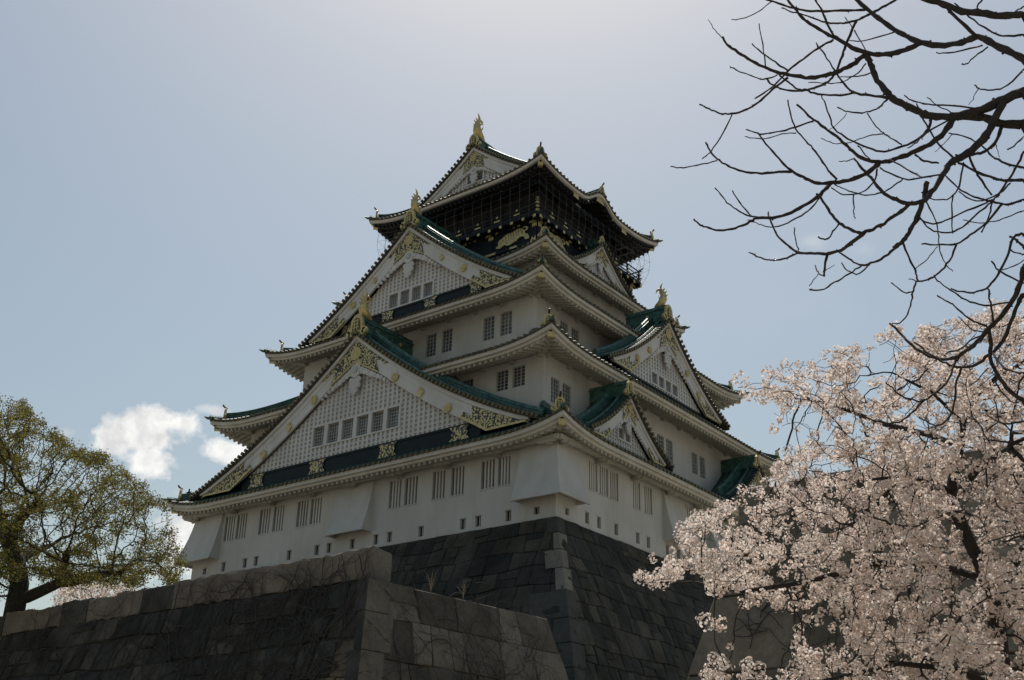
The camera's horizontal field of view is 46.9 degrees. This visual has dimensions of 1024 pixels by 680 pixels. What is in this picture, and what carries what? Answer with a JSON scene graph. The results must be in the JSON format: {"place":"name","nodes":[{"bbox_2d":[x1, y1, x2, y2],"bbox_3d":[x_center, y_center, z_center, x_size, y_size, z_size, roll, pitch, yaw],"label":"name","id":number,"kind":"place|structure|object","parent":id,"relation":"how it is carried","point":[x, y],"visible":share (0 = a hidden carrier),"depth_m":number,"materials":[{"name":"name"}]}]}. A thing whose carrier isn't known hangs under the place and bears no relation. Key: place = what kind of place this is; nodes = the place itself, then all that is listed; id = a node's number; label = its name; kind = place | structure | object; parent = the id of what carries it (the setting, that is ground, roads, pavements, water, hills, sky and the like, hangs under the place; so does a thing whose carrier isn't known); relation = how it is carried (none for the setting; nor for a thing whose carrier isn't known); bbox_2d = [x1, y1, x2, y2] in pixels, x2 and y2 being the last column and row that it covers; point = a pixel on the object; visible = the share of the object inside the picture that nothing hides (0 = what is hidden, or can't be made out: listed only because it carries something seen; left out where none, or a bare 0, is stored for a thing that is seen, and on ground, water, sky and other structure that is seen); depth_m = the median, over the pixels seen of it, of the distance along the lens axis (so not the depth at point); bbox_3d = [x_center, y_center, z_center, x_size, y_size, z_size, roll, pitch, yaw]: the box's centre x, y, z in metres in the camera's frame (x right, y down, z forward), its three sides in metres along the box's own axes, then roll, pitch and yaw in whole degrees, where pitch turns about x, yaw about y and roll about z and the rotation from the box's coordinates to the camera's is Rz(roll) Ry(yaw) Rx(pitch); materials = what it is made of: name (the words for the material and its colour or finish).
{"place":"outdoors","nodes":[
{"label":"outdoors","id":0,"kind":"place"},
{"bbox_2d":[48,580,138,604],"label":"cherry tree","id":1,"kind":"object","parent":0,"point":[66,592],"visible":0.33,"depth_m":78.04,"materials":[{"name":"pink plant"}]},
{"bbox_2d":[274,516,717,679],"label":"stone platform","id":2,"kind":"structure","parent":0,"point":[600,610],"depth_m":70.30,"materials":[{"name":"stone"}]},
{"bbox_2d":[163,114,792,578],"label":"castle keep","id":3,"kind":"structure","parent":2,"relation":"on","point":[489,342],"depth_m":85.53,"materials":[{"name":"white paint"}]},
{"bbox_2d":[0,0,1023,615],"label":"sky","id":4,"kind":"structure","parent":0,"point":[188,188],"materials":[{"name":"blue"}]},
{"label":"ground","id":5,"kind":"structure","parent":0,"visible":0},
{"bbox_2d":[0,546,567,679],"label":"stone rampart","id":6,"kind":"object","parent":5,"relation":"on","point":[378,610],"visible":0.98,"depth_m":42.90,"materials":[{"name":"stone"}]},
{"bbox_2d":[0,393,189,615],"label":"broadleaf tree","id":7,"kind":"object","parent":6,"relation":"on","point":[15,556],"visible":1,"depth_m":55.41,"materials":[{"name":"green plant"}]},
{"bbox_2d":[0,549,370,679],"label":"creeper","id":8,"kind":"object","parent":6,"relation":"attached to","point":[308,637],"visible":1,"depth_m":42.35,"materials":[{"name":"plant"}]},
{"bbox_2d":[316,554,559,679],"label":"creeper","id":9,"kind":"object","parent":6,"relation":"attached to","point":[468,637],"visible":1,"depth_m":41.98,"materials":[{"name":"plant"}]},
{"bbox_2d":[458,579,465,597],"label":"dry grass","id":10,"kind":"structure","parent":6,"relation":"on","point":[463,588],"depth_m":43.17,"materials":[{"name":"plant"}]},
{"bbox_2d":[633,298,1023,679],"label":"cherry tree","id":11,"kind":"object","parent":5,"relation":"on","point":[993,662],"visible":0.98,"depth_m":11.98,"materials":[{"name":"pink plant"}]},
{"bbox_2d":[670,0,1023,426],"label":"bare tree","id":12,"kind":"object","parent":5,"relation":"on","point":[998,104],"visible":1,"depth_m":10.52,"materials":[{"name":"brown plant"}]},
{"bbox_2d":[687,445,1023,679],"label":"stone rampart","id":13,"kind":"object","parent":5,"relation":"on","point":[767,646],"visible":0.27,"depth_m":29.58,"materials":[{"name":"stone"}]},
{"bbox_2d":[732,454,1021,672],"bbox_3d":[11.907,5.355,26.069,15.689,7.481,1.802,-16,-29,34],"label":"creeper","id":14,"kind":"object","parent":13,"relation":"attached to","point":[762,610],"visible":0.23,"depth_m":29.90,"materials":[{"name":"plant"}]}
]}

